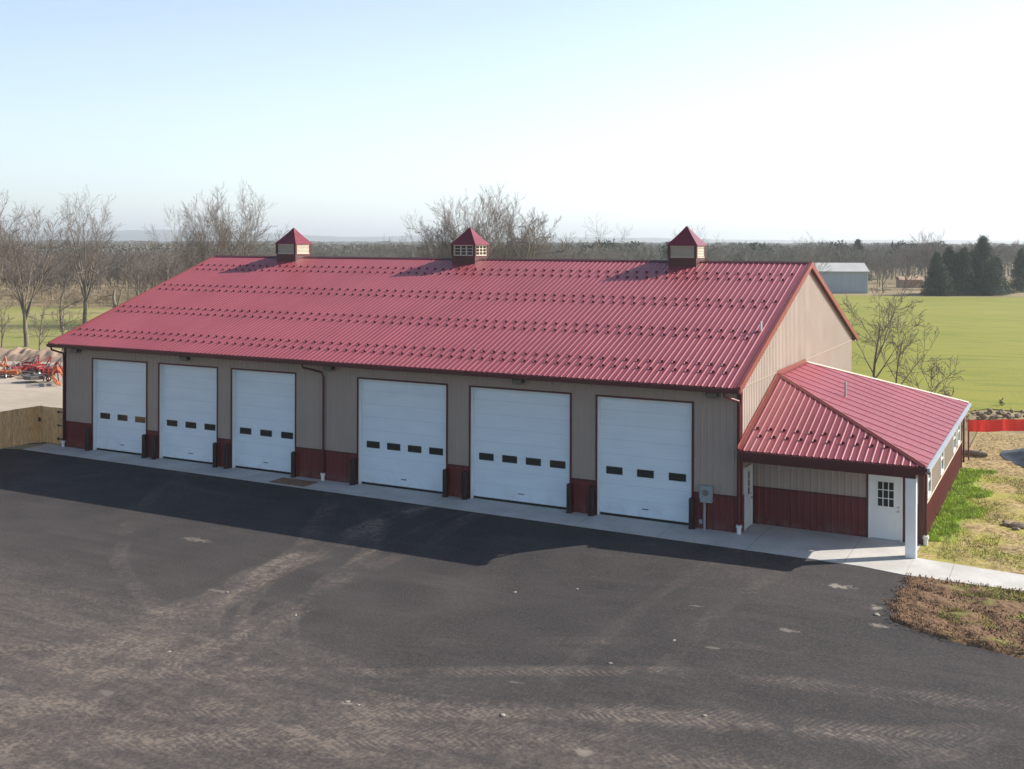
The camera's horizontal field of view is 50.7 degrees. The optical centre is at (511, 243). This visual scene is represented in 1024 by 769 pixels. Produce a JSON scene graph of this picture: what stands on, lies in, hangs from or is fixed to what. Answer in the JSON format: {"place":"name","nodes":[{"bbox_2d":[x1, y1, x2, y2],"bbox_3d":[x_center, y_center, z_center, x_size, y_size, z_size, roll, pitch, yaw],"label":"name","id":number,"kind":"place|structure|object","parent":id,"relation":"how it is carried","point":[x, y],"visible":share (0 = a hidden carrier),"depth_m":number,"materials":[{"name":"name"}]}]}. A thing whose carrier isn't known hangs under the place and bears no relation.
{"place":"outdoors","nodes":[
{"label":"outdoors","id":0,"kind":"place"},
{"bbox_2d":[0,362,20,378],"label":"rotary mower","id":1,"kind":"object","parent":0,"point":[6,372],"visible":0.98,"depth_m":77.97,"materials":[{"name":"orange paint"}]},
{"bbox_2d":[18,370,51,380],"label":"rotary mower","id":2,"kind":"object","parent":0,"point":[34,376],"visible":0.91,"depth_m":75.11,"materials":[{"name":"metal"}]},
{"bbox_2d":[51,365,62,385],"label":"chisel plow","id":3,"kind":"object","parent":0,"point":[54,369],"visible":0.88,"depth_m":73.61,"materials":[{"name":"orange paint"}]},
{"bbox_2d":[0,252,1023,524],"bbox_3d":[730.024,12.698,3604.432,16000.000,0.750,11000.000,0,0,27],"label":"ground","id":4,"kind":"structure","parent":0,"point":[888,290],"depth_m":208.21,"materials":[{"name":"soil"}]},
{"bbox_2d":[0,406,38,448],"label":"wooden fence","id":5,"kind":"object","parent":4,"relation":"on","point":[20,426],"visible":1,"depth_m":51.97,"materials":[{"name":"brown wood"}]},
{"bbox_2d":[38,406,62,443],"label":"wooden gate","id":6,"kind":"structure","parent":5,"relation":"attached to","point":[50,419],"depth_m":52.61,"materials":[{"name":"brown wood"}]},
{"bbox_2d":[0,361,62,442],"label":"gravel yard","id":7,"kind":"structure","parent":4,"relation":"on","point":[17,391],"depth_m":70.41,"materials":[{"name":"gravel"}]},
{"bbox_2d":[1,358,35,370],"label":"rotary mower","id":8,"kind":"object","parent":7,"relation":"on","point":[21,367],"visible":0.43,"depth_m":80.09,"materials":[{"name":"red paint"}]},
{"bbox_2d":[17,355,41,365],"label":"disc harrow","id":9,"kind":"object","parent":7,"relation":"on","point":[26,363],"visible":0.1,"depth_m":81.49,"materials":[{"name":"red paint"}]},
{"bbox_2d":[25,356,54,373],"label":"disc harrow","id":10,"kind":"object","parent":7,"relation":"on","point":[30,370],"visible":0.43,"depth_m":79.85,"materials":[{"name":"red paint"}]},
{"bbox_2d":[33,358,62,373],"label":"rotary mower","id":11,"kind":"object","parent":7,"relation":"on","point":[40,370],"visible":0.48,"depth_m":79.10,"materials":[{"name":"red paint"}]},
{"bbox_2d":[42,361,62,380],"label":"chisel plow","id":12,"kind":"object","parent":7,"relation":"on","point":[49,371],"visible":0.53,"depth_m":75.37,"materials":[{"name":"red paint"}]},
{"bbox_2d":[0,347,63,362],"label":"earth berm","id":13,"kind":"structure","parent":4,"relation":"on","point":[18,354],"depth_m":89.16,"materials":[{"name":"soil"}]},
{"bbox_2d":[0,307,111,350],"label":"pasture","id":14,"kind":"structure","parent":4,"relation":"on","point":[13,337],"depth_m":129.40,"materials":[{"name":"plant"}]},
{"bbox_2d":[0,299,14,347],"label":"bare tree","id":15,"kind":"object","parent":14,"relation":"on","point":[2,327],"visible":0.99,"depth_m":97.86,"materials":[{"name":"brown plant"}]},
{"bbox_2d":[0,188,31,285],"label":"bare tree","id":16,"kind":"object","parent":14,"relation":"on","point":[1,265],"visible":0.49,"depth_m":112.01,"materials":[{"name":"brown plant"}]},
{"bbox_2d":[26,298,56,349],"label":"bare tree","id":17,"kind":"object","parent":14,"relation":"on","point":[43,327],"visible":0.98,"depth_m":91.99,"materials":[{"name":"brown plant"}]},
{"bbox_2d":[0,193,85,346],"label":"bare tree","id":18,"kind":"object","parent":14,"relation":"on","point":[20,283],"visible":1,"depth_m":100.44,"materials":[{"name":"brown plant"}]},
{"bbox_2d":[27,267,84,331],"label":"bare tree","id":19,"kind":"object","parent":14,"relation":"on","point":[62,297],"visible":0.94,"depth_m":117.89,"materials":[{"name":"brown plant"}]},
{"bbox_2d":[48,289,89,349],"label":"bare tree","id":20,"kind":"object","parent":14,"relation":"on","point":[63,323],"visible":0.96,"depth_m":95.14,"materials":[{"name":"brown plant"}]},
{"bbox_2d":[53,184,124,323],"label":"bare tree","id":21,"kind":"object","parent":14,"relation":"on","point":[86,292],"visible":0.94,"depth_m":127.72,"materials":[{"name":"brown plant"}]},
{"bbox_2d":[81,257,129,307],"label":"bare tree","id":22,"kind":"object","parent":14,"relation":"on","point":[113,295],"visible":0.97,"depth_m":112.64,"materials":[{"name":"brown plant"}]},
{"bbox_2d":[115,261,154,294],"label":"bare tree","id":23,"kind":"object","parent":14,"relation":"on","point":[141,283],"visible":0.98,"depth_m":149.53,"materials":[{"name":"brown plant"}]},
{"bbox_2d":[134,211,208,281],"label":"bare tree","id":24,"kind":"object","parent":14,"relation":"on","point":[168,272],"visible":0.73,"depth_m":134.73,"materials":[{"name":"brown plant"}]},
{"bbox_2d":[162,198,232,271],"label":"bare tree","id":25,"kind":"object","parent":14,"relation":"on","point":[185,258],"visible":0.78,"depth_m":124.96,"materials":[{"name":"brown plant"}]},
{"bbox_2d":[176,180,266,261],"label":"bare tree","id":26,"kind":"object","parent":14,"relation":"on","point":[230,232],"visible":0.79,"depth_m":127.41,"materials":[{"name":"brown plant"}]},
{"bbox_2d":[195,183,278,255],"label":"bare tree","id":27,"kind":"object","parent":14,"relation":"on","point":[246,235],"visible":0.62,"depth_m":130.75,"materials":[{"name":"brown plant"}]},
{"bbox_2d":[244,225,288,255],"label":"bare tree","id":28,"kind":"object","parent":14,"relation":"on","point":[265,242],"visible":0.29,"depth_m":120.19,"materials":[{"name":"brown plant"}]},
{"bbox_2d":[374,208,449,257],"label":"bare tree","id":29,"kind":"object","parent":14,"relation":"on","point":[401,244],"visible":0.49,"depth_m":120.12,"materials":[{"name":"brown plant"}]},
{"bbox_2d":[410,197,484,257],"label":"bare tree","id":30,"kind":"object","parent":14,"relation":"on","point":[428,238],"visible":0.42,"depth_m":121.48,"materials":[{"name":"brown plant"}]},
{"bbox_2d":[428,190,503,257],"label":"bare tree","id":31,"kind":"object","parent":14,"relation":"on","point":[440,236],"visible":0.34,"depth_m":120.61,"materials":[{"name":"brown plant"}]},
{"bbox_2d":[0,286,152,308],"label":"scrub","id":32,"kind":"object","parent":4,"relation":"on","point":[44,295],"visible":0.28,"depth_m":164.41,"materials":[{"name":"plant"}]},
{"bbox_2d":[0,248,276,301],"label":"bare woods","id":33,"kind":"object","parent":4,"relation":"on","point":[115,262],"visible":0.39,"depth_m":199.06,"materials":[{"name":"plant"}]},
{"bbox_2d":[421,188,510,257],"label":"bare tree","id":34,"kind":"object","parent":4,"relation":"on","point":[479,232],"visible":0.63,"depth_m":118.83,"materials":[{"name":"brown plant"}]},
{"bbox_2d":[23,444,920,574],"bbox_3d":[-5.130,10.033,43.028,39.920,0.400,3.760,0,0,27],"label":"concrete apron","id":35,"kind":"object","parent":4,"relation":"on","point":[878,554],"visible":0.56,"depth_m":37.85,"materials":[{"name":"concrete"}]},
{"bbox_2d":[84,428,89,450],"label":"bollard","id":36,"kind":"object","parent":35,"relation":"on","point":[87,439],"visible":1,"depth_m":50.86,"materials":[{"name":"metal"}]},
{"bbox_2d":[141,434,146,457],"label":"bollard","id":37,"kind":"object","parent":35,"relation":"on","point":[143,445],"visible":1,"depth_m":49.18,"materials":[{"name":"metal"}]},
{"bbox_2d":[151,435,156,459],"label":"bollard","id":38,"kind":"object","parent":35,"relation":"on","point":[153,447],"visible":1,"depth_m":48.91,"materials":[{"name":"metal"}]},
{"bbox_2d":[212,442,217,467],"bbox_3d":[-13.013,9.267,47.306,0.260,1.080,0.260,0,0,27],"label":"bollard","id":39,"kind":"object","parent":35,"relation":"on","point":[214,465],"visible":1,"depth_m":47.22,"materials":[{"name":"metal"}]},
{"bbox_2d":[223,444,228,468],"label":"bollard","id":40,"kind":"object","parent":35,"relation":"on","point":[226,456],"visible":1,"depth_m":46.92,"materials":[{"name":"metal"}]},
{"bbox_2d":[269,477,316,486],"bbox_3d":[-8.979,9.805,44.314,1.800,0.026,0.920,0,0,27],"label":"sheet of plywood","id":41,"kind":"object","parent":35,"relation":"on","point":[294,482],"visible":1,"depth_m":44.20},
{"bbox_2d":[290,451,295,477],"bbox_3d":[-9.178,9.280,45.318,0.260,1.080,0.260,0,0,27],"label":"bollard","id":42,"kind":"object","parent":35,"relation":"on","point":[293,464],"visible":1,"depth_m":45.24,"materials":[{"name":"metal"}]},
{"bbox_2d":[349,458,355,484],"bbox_3d":[-6.487,9.289,43.924,0.260,1.080,0.260,0,0,27],"label":"bollard","id":43,"kind":"object","parent":35,"relation":"on","point":[352,471],"visible":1,"depth_m":43.84,"materials":[{"name":"metal"}]},
{"bbox_2d":[442,469,447,496],"bbox_3d":[-2.599,9.301,41.910,0.260,1.080,0.260,0,0,27],"label":"bollard","id":44,"kind":"object","parent":35,"relation":"on","point":[445,484],"visible":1,"depth_m":41.83,"materials":[{"name":"metal"}]},
{"bbox_2d":[461,471,467,499],"bbox_3d":[-1.826,9.304,41.509,0.260,1.080,0.260,0,0,27],"label":"bollard","id":45,"kind":"object","parent":35,"relation":"on","point":[464,485],"visible":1,"depth_m":41.42,"materials":[{"name":"metal"}]},
{"bbox_2d":[566,483,572,513],"bbox_3d":[2.090,9.317,39.480,0.260,1.080,0.260,0,0,27],"label":"bollard","id":46,"kind":"object","parent":35,"relation":"on","point":[568,498],"visible":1,"depth_m":39.41,"materials":[{"name":"metal"}]},
{"bbox_2d":[588,486,594,515],"bbox_3d":[2.862,9.319,39.080,0.260,1.080,0.260,0,0,27],"label":"bollard","id":47,"kind":"object","parent":35,"relation":"on","point":[590,500],"visible":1,"depth_m":39.00,"materials":[{"name":"metal"}]},
{"bbox_2d":[688,497,694,528],"bbox_3d":[6.209,9.331,37.346,0.260,1.080,0.260,0,0,27],"label":"bollard","id":48,"kind":"object","parent":35,"relation":"on","point":[691,510],"visible":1,"depth_m":37.26,"materials":[{"name":"metal"}]},
{"bbox_2d":[46,226,970,558],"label":"metal garage","id":49,"kind":"structure","parent":4,"relation":"on","point":[734,396],"depth_m":43.43,"materials":[{"name":"beige"}]},
{"bbox_2d":[97,360,145,454],"bbox_3d":[-18.174,7.639,50.433,3.430,4.298,0.080,0,0,27],"label":"overhead door","id":50,"kind":"structure","parent":49,"relation":"in","point":[121,386],"depth_m":50.46,"materials":[{"name":"white metal"}]},
{"bbox_2d":[163,365,216,463],"bbox_3d":[-14.400,7.651,48.478,3.430,4.298,0.080,0,0,27],"label":"overhead door","id":51,"kind":"structure","parent":49,"relation":"in","point":[189,393],"depth_m":48.51,"materials":[{"name":"white metal"}]},
{"bbox_2d":[236,370,294,473],"bbox_3d":[-10.573,7.664,46.495,3.450,4.298,0.080,0,0,27],"label":"overhead door","id":52,"kind":"structure","parent":49,"relation":"in","point":[265,402],"depth_m":46.50,"materials":[{"name":"white metal"}]},
{"bbox_2d":[362,380,445,493],"bbox_3d":[-4.309,7.685,43.249,4.160,4.298,0.080,0,0,27],"label":"overhead door","id":53,"kind":"structure","parent":49,"relation":"in","point":[404,424],"depth_m":43.24,"materials":[{"name":"white metal"}]},
{"bbox_2d":[474,388,568,508],"bbox_3d":[0.366,7.700,40.827,4.190,4.298,0.080,0,0,27],"label":"overhead door","id":54,"kind":"structure","parent":49,"relation":"in","point":[521,439],"depth_m":40.82,"materials":[{"name":"white metal"}]},
{"bbox_2d":[600,398,690,524],"bbox_3d":[4.769,7.715,38.545,3.550,4.298,0.080,0,0,27],"label":"overhead door","id":55,"kind":"structure","parent":49,"relation":"in","point":[645,446],"depth_m":38.54,"materials":[{"name":"white metal"}]},
{"bbox_2d":[744,463,752,530],"bbox_3d":[8.224,8.802,37.519,0.095,2.150,0.940,0,0,27],"label":"entry door","id":56,"kind":"structure","parent":49,"relation":"in","point":[748,470],"depth_m":37.51,"materials":[{"name":"white paint"}]},
{"bbox_2d":[868,474,902,541],"bbox_3d":[12.450,8.826,36.008,1.090,2.130,0.095,0,0,27],"label":"entry door","id":57,"kind":"structure","parent":49,"relation":"in","point":[885,493],"depth_m":36.01,"materials":[{"name":"white paint"}]},
{"bbox_2d":[927,474,930,498],"bbox_3d":[14.162,8.077,36.764,0.110,1.080,1.000,0,0,27],"label":"window","id":58,"kind":"structure","parent":49,"relation":"in","point":[928,476],"depth_m":36.93,"materials":[{"name":"white paint"}]},
{"bbox_2d":[940,451,943,475],"bbox_3d":[16.060,8.083,40.427,0.110,1.080,1.050,0,0,27],"label":"window","id":59,"kind":"structure","parent":49,"relation":"in","point":[942,455],"depth_m":40.62,"materials":[{"name":"white paint"}]},
{"bbox_2d":[952,432,955,453],"bbox_3d":[18.279,8.091,44.711,0.110,1.080,1.100,0,0,27],"label":"window","id":60,"kind":"structure","parent":49,"relation":"in","point":[954,436],"depth_m":44.90,"materials":[{"name":"white paint"}]},
{"bbox_2d":[957,425,959,445],"bbox_3d":[19.130,8.093,46.353,0.110,1.080,1.100,0,0,27],"label":"window","id":61,"kind":"structure","parent":49,"relation":"in","point":[958,429],"depth_m":46.62,"materials":[{"name":"white paint"}]},
{"bbox_2d":[469,181,547,258],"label":"bare tree","id":62,"kind":"object","parent":4,"relation":"on","point":[508,235],"visible":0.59,"depth_m":123.56,"materials":[{"name":"brown plant"}]},
{"bbox_2d":[1,242,1021,257],"bbox_3d":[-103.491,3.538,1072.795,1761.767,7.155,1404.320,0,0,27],"label":"woods","id":63,"kind":"object","parent":4,"relation":"on","point":[120,248],"visible":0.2,"depth_m":494.11,"materials":[{"name":"plant"}]},
{"bbox_2d":[0,448,1023,768],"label":"asphalt yard","id":64,"kind":"structure","parent":4,"relation":"on","point":[134,634],"depth_m":27.03,"materials":[{"name":"asphalt"}]},
{"bbox_2d":[491,195,552,258],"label":"bare tree","id":65,"kind":"object","parent":4,"relation":"on","point":[508,230],"visible":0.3,"depth_m":127.27,"materials":[{"name":"brown plant"}]},
{"bbox_2d":[512,208,575,258],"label":"bare tree","id":66,"kind":"object","parent":4,"relation":"on","point":[543,246],"visible":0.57,"depth_m":125.83,"materials":[{"name":"brown plant"}]},
{"bbox_2d":[509,217,590,258],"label":"bare tree","id":67,"kind":"object","parent":4,"relation":"on","point":[533,255],"visible":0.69,"depth_m":106.17,"materials":[{"name":"brown plant"}]},
{"bbox_2d":[241,242,869,268],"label":"distant bare woods","id":68,"kind":"object","parent":4,"relation":"on","point":[729,254],"visible":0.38,"depth_m":285.26,"materials":[{"name":"plant"}]},
{"bbox_2d":[551,234,624,258],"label":"bare tree","id":69,"kind":"object","parent":4,"relation":"on","point":[565,253],"visible":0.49,"depth_m":159.22,"materials":[{"name":"brown plant"}]},
{"bbox_2d":[575,215,626,258],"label":"bare tree","id":70,"kind":"object","parent":4,"relation":"on","point":[599,243],"visible":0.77,"depth_m":149.96,"materials":[{"name":"brown plant"}]},
{"bbox_2d":[592,226,643,259],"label":"bare tree","id":71,"kind":"object","parent":4,"relation":"on","point":[618,247],"visible":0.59,"depth_m":155.63,"materials":[{"name":"brown plant"}]},
{"bbox_2d":[665,224,723,260],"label":"bare tree","id":72,"kind":"object","parent":4,"relation":"on","point":[703,240],"visible":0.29,"depth_m":208.95,"materials":[{"name":"brown plant"}]},
{"bbox_2d":[557,239,1020,266],"bbox_3d":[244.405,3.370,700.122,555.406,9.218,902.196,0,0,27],"label":"evergreen woods","id":73,"kind":"object","parent":4,"relation":"on","point":[756,245],"visible":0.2,"depth_m":356.45,"materials":[{"name":"plant"}]},
{"bbox_2d":[814,263,869,292],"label":"pale shed","id":74,"kind":"structure","parent":4,"relation":"on","point":[846,278],"depth_m":217.52,"materials":[{"name":"metal"}]},
{"bbox_2d":[847,238,876,280],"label":"bare tree","id":75,"kind":"object","parent":4,"relation":"on","point":[857,243],"visible":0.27,"depth_m":289.40,"materials":[{"name":"plant"}]},
{"bbox_2d":[865,252,895,290],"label":"bare tree","id":76,"kind":"object","parent":4,"relation":"on","point":[879,264],"visible":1,"depth_m":227.99,"materials":[{"name":"brown plant"}]},
{"bbox_2d":[888,242,924,288],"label":"bare tree","id":77,"kind":"object","parent":4,"relation":"on","point":[904,260],"visible":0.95,"depth_m":241.65,"materials":[{"name":"brown plant"}]},
{"bbox_2d":[895,276,923,287],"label":"outbuilding","id":78,"kind":"structure","parent":4,"relation":"on","point":[900,284],"depth_m":246.05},
{"bbox_2d":[802,241,1023,286],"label":"field edge woods","id":79,"kind":"object","parent":4,"relation":"on","point":[878,251],"visible":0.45,"depth_m":277.25,"materials":[{"name":"plant"}]},
{"bbox_2d":[910,228,945,274],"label":"bare tree","id":80,"kind":"object","parent":4,"relation":"on","point":[925,251],"visible":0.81,"depth_m":235.80,"materials":[{"name":"brown plant"}]},
{"bbox_2d":[919,249,945,294],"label":"pine tree","id":81,"kind":"object","parent":4,"relation":"on","point":[936,260],"visible":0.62,"depth_m":210.71,"materials":[{"name":"green plant"}]},
{"bbox_2d":[921,262,960,295],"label":"pine tree","id":82,"kind":"object","parent":4,"relation":"on","point":[941,275],"visible":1,"depth_m":208.15,"materials":[{"name":"green plant"}]},
{"bbox_2d":[922,245,968,294],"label":"pine tree","id":83,"kind":"object","parent":4,"relation":"on","point":[948,257],"visible":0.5,"depth_m":212.06,"materials":[{"name":"green plant"}]},
{"bbox_2d":[881,572,1023,658],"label":"mulch bed","id":84,"kind":"object","parent":4,"relation":"on","point":[930,596],"visible":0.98,"depth_m":28.58,"materials":[{"name":"soil"}]},
{"bbox_2d":[938,386,968,430],"bbox_3d":[21.235,8.477,51.988,2.128,3.140,1.993,0,0,27],"label":"shrub","id":85,"kind":"object","parent":4,"relation":"on","point":[953,391],"visible":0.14,"depth_m":51.81,"materials":[{"name":"plant"}]},
{"bbox_2d":[905,558,1023,590],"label":"walkway","id":86,"kind":"structure","parent":4,"relation":"on","point":[936,570],"depth_m":32.24,"materials":[{"name":"concrete"}]},
{"bbox_2d":[951,244,982,294],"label":"pine tree","id":87,"kind":"object","parent":4,"relation":"on","point":[963,266],"visible":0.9,"depth_m":211.00,"materials":[{"name":"green plant"}]},
{"bbox_2d":[971,259,1009,294],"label":"pine tree","id":88,"kind":"object","parent":4,"relation":"on","point":[991,275],"visible":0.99,"depth_m":209.12,"materials":[{"name":"green plant"}]},
{"bbox_2d":[968,234,1013,294],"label":"pine tree","id":89,"kind":"object","parent":4,"relation":"on","point":[983,254],"visible":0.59,"depth_m":213.48,"materials":[{"name":"green plant"}]},
{"bbox_2d":[992,255,1016,293],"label":"pine tree","id":90,"kind":"object","parent":4,"relation":"on","point":[1002,270],"visible":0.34,"depth_m":214.96,"materials":[{"name":"green plant"}]},
{"bbox_2d":[1001,238,1022,262],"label":"bare tree","id":91,"kind":"object","parent":4,"relation":"on","point":[1016,247],"visible":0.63,"depth_m":330.90,"materials":[{"name":"brown plant"}]},
{"bbox_2d":[1007,245,1023,291],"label":"pine tree","id":92,"kind":"object","parent":4,"relation":"on","point":[1017,273],"visible":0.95,"depth_m":224.55,"materials":[{"name":"green plant"}]},
{"bbox_2d":[0,0,1023,240],"label":"sky","id":93,"kind":"structure","parent":0,"point":[736,119],"materials":[{"name":"blue"}]},
{"bbox_2d":[2,229,1023,243],"bbox_3d":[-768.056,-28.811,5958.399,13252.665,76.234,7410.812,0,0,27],"label":"hills","id":94,"kind":"structure","parent":0,"point":[132,235],"depth_m":4857.79,"materials":[{"name":"grey"}]},
{"bbox_2d":[5,240,1022,245],"bbox_3d":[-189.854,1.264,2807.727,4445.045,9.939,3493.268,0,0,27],"label":"horizon woods","id":95,"kind":"object","parent":94,"relation":"on","point":[328,242],"visible":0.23,"depth_m":1401.58,"materials":[{"name":"plant"}]},
{"bbox_2d":[834,296,1023,411],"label":"grass field","id":96,"kind":"structure","parent":0,"point":[981,339],"depth_m":105.94,"materials":[{"name":"plant"}]},
{"bbox_2d":[793,234,831,274],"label":"bare tree","id":97,"kind":"object","parent":96,"relation":"on","point":[814,255],"visible":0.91,"depth_m":203.46,"materials":[{"name":"brown plant"}]},
{"bbox_2d":[839,270,922,377],"bbox_3d":[21.492,5.732,64.190,5.747,8.596,5.415,0,0,27],"label":"bare tree","id":98,"kind":"object","parent":96,"relation":"on","point":[877,346],"visible":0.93,"depth_m":63.10,"materials":[{"name":"brown plant"}]},
{"bbox_2d":[856,299,952,384],"bbox_3d":[22.223,6.485,62.629,3.955,7.106,5.546,0,0,-25],"label":"bare tree","id":99,"kind":"object","parent":96,"relation":"on","point":[893,343],"visible":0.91,"depth_m":62.24,"materials":[{"name":"brown plant"}]},
{"bbox_2d":[885,355,963,393],"bbox_3d":[23.218,8.108,61.530,3.570,3.975,3.660,0,0,-11],"label":"bare tree","id":100,"kind":"object","parent":96,"relation":"on","point":[931,371],"visible":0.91,"depth_m":60.80,"materials":[{"name":"brown plant"}]},
{"bbox_2d":[916,432,1023,574],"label":"lawn","id":101,"kind":"structure","parent":0,"point":[998,463],"depth_m":38.60,"materials":[{"name":"plant"}]},
{"bbox_2d":[927,467,998,541],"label":"green grass","id":102,"kind":"structure","parent":101,"relation":"on","point":[945,518],"depth_m":40.56,"materials":[{"name":"plant"}]},
{"bbox_2d":[962,449,987,456],"bbox_3d":[21.454,9.726,50.172,1.174,0.356,0.320,0,0,22],"label":"cut log","id":103,"kind":"object","parent":101,"relation":"on","point":[979,453],"visible":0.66,"depth_m":50.04,"materials":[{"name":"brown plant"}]},
{"bbox_2d":[968,419,1023,459],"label":"safety banner fence","id":104,"kind":"object","parent":101,"relation":"on","point":[995,425],"visible":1,"depth_m":49.52,"materials":[{"name":"red fabric"}]},
{"bbox_2d":[1000,448,1023,467],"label":"sheeting heap","id":105,"kind":"object","parent":101,"relation":"on","point":[1016,456],"visible":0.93,"depth_m":49.47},
{"bbox_2d":[1009,521,1023,528],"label":"broken stone","id":106,"kind":"object","parent":101,"relation":"on","point":[1020,525],"visible":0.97,"depth_m":37.57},
{"bbox_2d":[936,474,1023,567],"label":"olive grass","id":107,"kind":"structure","parent":0,"point":[981,539],"depth_m":36.10,"materials":[{"name":"plant"}]},
{"bbox_2d":[937,583,1023,630],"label":"sprouting grass","id":108,"kind":"structure","parent":0,"point":[996,596],"depth_m":29.86,"materials":[{"name":"plant"}]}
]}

